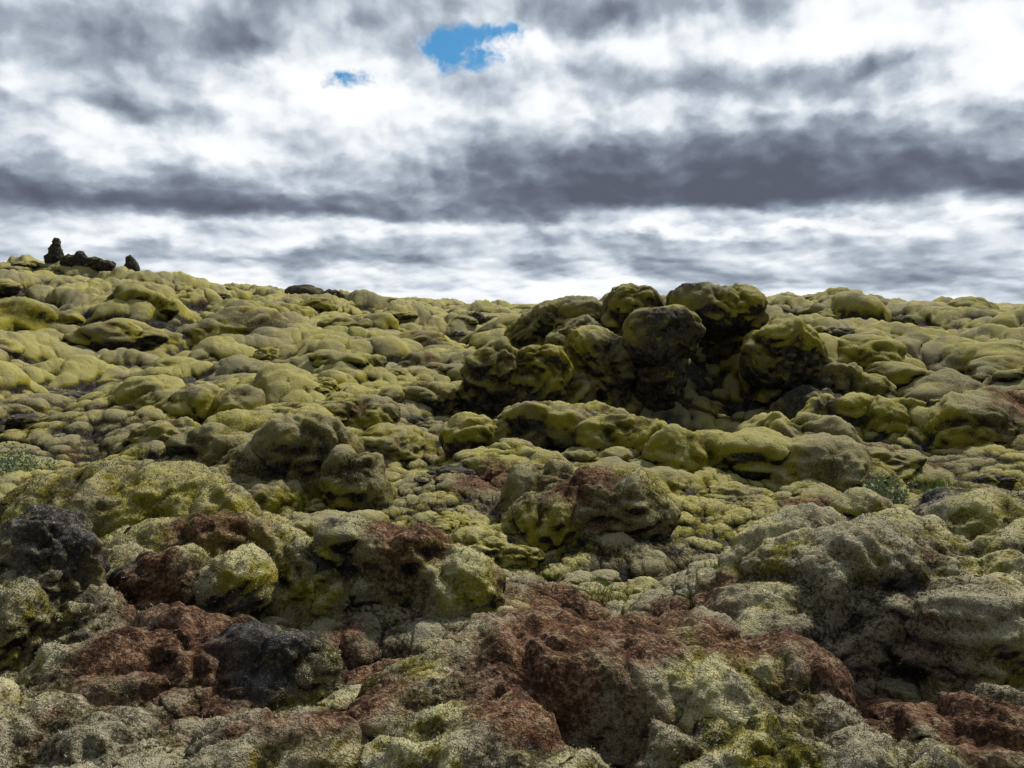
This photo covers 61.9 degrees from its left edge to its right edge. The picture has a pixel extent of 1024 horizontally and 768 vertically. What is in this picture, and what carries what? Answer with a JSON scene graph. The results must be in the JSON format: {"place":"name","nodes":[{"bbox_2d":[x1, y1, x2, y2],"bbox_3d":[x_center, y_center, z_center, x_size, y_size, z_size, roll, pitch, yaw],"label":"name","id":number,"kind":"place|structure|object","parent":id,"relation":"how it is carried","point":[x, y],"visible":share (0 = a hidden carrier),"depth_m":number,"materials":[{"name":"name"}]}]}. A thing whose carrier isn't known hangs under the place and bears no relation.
{"place":"outdoors","nodes":[
{"label":"outdoors","id":0,"kind":"place"},
{"bbox_2d":[0,254,1023,767],"bbox_3d":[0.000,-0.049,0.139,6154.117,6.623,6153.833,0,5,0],"label":"moss covered lava ground","id":1,"kind":"structure","parent":0,"point":[96,422],"depth_m":13.48,"materials":[{"name":"green plant"}]},
{"bbox_2d":[0,441,62,475],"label":"woolly willow shrub","id":2,"kind":"object","parent":1,"relation":"on","point":[14,463],"visible":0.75,"depth_m":10.49,"materials":[{"name":"green plant"}]},
{"bbox_2d":[43,237,63,263],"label":"lava pinnacle","id":3,"kind":"object","parent":1,"relation":"on","point":[55,253],"visible":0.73,"depth_m":53.56,"materials":[{"name":"black stone"}]},
{"bbox_2d":[0,504,139,671],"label":"lava boulder","id":4,"kind":"object","parent":1,"relation":"on","point":[36,539],"visible":0.51,"depth_m":5.37,"materials":[{"name":"grey stone"}]},
{"bbox_2d":[59,251,115,271],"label":"lava rock ridge","id":5,"kind":"structure","parent":1,"relation":"on","point":[79,258],"depth_m":52.55,"materials":[{"name":"black stone"}]},
{"bbox_2d":[0,458,260,538],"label":"mossy lava mound","id":6,"kind":"object","parent":1,"relation":"on","point":[90,507],"visible":0.38,"depth_m":7.79,"materials":[{"name":"green plant"}]},
{"bbox_2d":[124,255,140,271],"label":"lava pinnacle","id":7,"kind":"object","parent":1,"relation":"on","point":[131,262],"visible":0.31,"depth_m":51.92,"materials":[{"name":"black stone"}]},
{"bbox_2d":[14,601,281,706],"bbox_3d":[-2.010,1.847,4.952,1.902,1.035,1.074,-2,6,-21],"label":"mossy lava mound","id":8,"kind":"object","parent":1,"relation":"on","point":[229,645],"visible":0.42,"depth_m":4.68,"materials":[{"name":"brown stone"}]},
{"bbox_2d":[0,677,369,767],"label":"mossy lava mound","id":9,"kind":"object","parent":1,"relation":"on","point":[343,734],"visible":0.86,"depth_m":3.96,"materials":[{"name":"green plant"}]},
{"bbox_2d":[114,376,265,421],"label":"mossy lava mound","id":10,"kind":"object","parent":1,"relation":"on","point":[204,403],"visible":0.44,"depth_m":13.21,"materials":[{"name":"green plant"}]},
{"bbox_2d":[106,541,277,620],"bbox_3d":[-2.561,1.652,6.167,1.923,1.113,0.912,2,6,18],"label":"mossy lava mound","id":11,"kind":"object","parent":1,"relation":"on","point":[140,590],"visible":0.36,"depth_m":5.79,"materials":[{"name":"green plant"}]},
{"bbox_2d":[100,509,305,557],"bbox_3d":[-2.699,1.596,7.300,2.061,1.070,1.099,0,5,0],"label":"mossy lava mound","id":12,"kind":"object","parent":1,"relation":"on","point":[232,532],"visible":0.28,"depth_m":7.04,"materials":[{"name":"green plant"}]},
{"bbox_2d":[219,628,341,710],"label":"boulder","id":13,"kind":"structure","parent":1,"relation":"on","point":[268,680],"depth_m":4.71,"materials":[{"name":"grey stone"}]},
{"bbox_2d":[200,408,397,515],"bbox_3d":[-2.483,1.008,9.581,2.439,1.432,1.768,0,5,0],"label":"mossy lava mound","id":14,"kind":"object","parent":1,"relation":"on","point":[291,461],"visible":0.62,"depth_m":9.27,"materials":[{"name":"green plant"}]},
{"bbox_2d":[323,289,345,297],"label":"lava rock ridge","id":15,"kind":"structure","parent":1,"relation":"on","point":[338,294],"depth_m":40.92,"materials":[{"name":"black stone"}]},
{"bbox_2d":[264,513,505,623],"bbox_3d":[-0.969,1.554,6.366,1.865,1.205,1.064,0,5,0],"label":"mossy lava mound","id":16,"kind":"object","parent":1,"relation":"on","point":[344,566],"visible":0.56,"depth_m":6.03,"materials":[{"name":"green plant"}]},
{"bbox_2d":[469,311,496,324],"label":"lava rock ridge","id":17,"kind":"structure","parent":1,"relation":"on","point":[481,318],"depth_m":37.92,"materials":[{"name":"black stone"}]},
{"bbox_2d":[358,687,609,767],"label":"mossy lava mound","id":18,"kind":"object","parent":1,"relation":"on","point":[528,723],"visible":0.91,"depth_m":3.82,"materials":[{"name":"green plant"}]},
{"bbox_2d":[0,261,1023,595],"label":"mossy lava hummocks","id":19,"kind":"structure","parent":1,"relation":"on","point":[842,463],"depth_m":13.32,"materials":[{"name":"green plant"}]},
{"bbox_2d":[0,456,1023,767],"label":"moss shoots","id":20,"kind":"object","parent":1,"relation":"on","point":[332,666],"visible":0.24,"depth_m":4.94,"materials":[{"name":"green plant"}]},
{"bbox_2d":[438,400,733,473],"bbox_3d":[1.143,0.896,11.840,4.121,1.378,2.136,2,6,19],"label":"mossy lava mound","id":21,"kind":"object","parent":1,"relation":"on","point":[561,426],"visible":0.46,"depth_m":11.34,"materials":[{"name":"green plant"}]},
{"bbox_2d":[500,459,680,552],"bbox_3d":[0.776,1.380,8.755,1.808,1.119,1.448,0,5,0],"label":"mossy lava mound","id":22,"kind":"object","parent":1,"relation":"on","point":[597,514],"visible":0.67,"depth_m":8.27,"materials":[{"name":"green plant"}]},
{"bbox_2d":[578,572,625,602],"bbox_3d":[0.741,1.705,7.090,0.497,0.280,0.521,0,5,0],"label":"grass tuft","id":23,"kind":"object","parent":1,"relation":"on","point":[604,589],"visible":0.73,"depth_m":7.00,"materials":[{"name":"green plant"}]},
{"bbox_2d":[345,605,865,767],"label":"mossy lava mound","id":24,"kind":"object","parent":1,"relation":"on","point":[602,682],"visible":0.72,"depth_m":4.35,"materials":[{"name":"brown stone"}]},
{"bbox_2d":[457,281,898,419],"bbox_3d":[3.144,-0.458,17.445,8.515,3.256,4.946,0,5,0],"label":"lava outcrop","id":25,"kind":"object","parent":1,"relation":"on","point":[619,346],"visible":0.83,"depth_m":15.90,"materials":[{"name":"green plant"}]},
{"bbox_2d":[679,560,718,608],"bbox_3d":[1.453,1.436,6.154,0.503,0.325,0.539,0,5,0],"label":"grass tuft","id":26,"kind":"object","parent":1,"relation":"on","point":[696,583],"visible":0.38,"depth_m":6.28,"materials":[{"name":"green plant"}]},
{"bbox_2d":[633,706,911,767],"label":"mossy lava mound","id":27,"kind":"object","parent":1,"relation":"on","point":[688,750],"visible":0.88,"depth_m":3.90,"materials":[{"name":"green plant"}]},
{"bbox_2d":[734,392,926,442],"bbox_3d":[4.679,0.811,12.373,3.203,1.356,1.762,-3,6,-27],"label":"mossy lava mound","id":28,"kind":"object","parent":1,"relation":"on","point":[848,413],"visible":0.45,"depth_m":12.13,"materials":[{"name":"green plant"}]},
{"bbox_2d":[703,487,1023,703],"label":"mossy lava mound","id":29,"kind":"object","parent":1,"relation":"on","point":[929,667],"visible":0.66,"depth_m":5.32,"materials":[{"name":"green plant"}]},
{"bbox_2d":[860,467,918,503],"bbox_3d":[4.136,1.140,9.425,0.525,0.476,0.529,-3,6,-33],"label":"woolly willow shrub","id":30,"kind":"object","parent":1,"relation":"on","point":[897,495],"visible":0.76,"depth_m":9.38,"materials":[{"name":"green plant"}]},
{"bbox_2d":[912,475,977,495],"bbox_3d":[4.777,1.166,9.366,0.602,0.430,0.699,-5,7,-41],"label":"grass tuft","id":31,"kind":"object","parent":1,"relation":"on","point":[929,487],"visible":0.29,"depth_m":9.35,"materials":[{"name":"green plant"}]},
{"bbox_2d":[878,683,1023,767],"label":"mossy lava mound","id":32,"kind":"object","parent":1,"relation":"on","point":[947,713],"visible":0.86,"depth_m":4.13,"materials":[{"name":"brown stone"}]},
{"bbox_2d":[924,390,1023,449],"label":"mossy lava mound","id":33,"kind":"object","parent":1,"relation":"on","point":[959,421],"visible":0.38,"depth_m":11.59,"materials":[{"name":"green plant"}]},
{"bbox_2d":[0,0,1023,303],"label":"sky","id":34,"kind":"structure","parent":0,"point":[466,151],"materials":[{"name":"white"}]}
]}

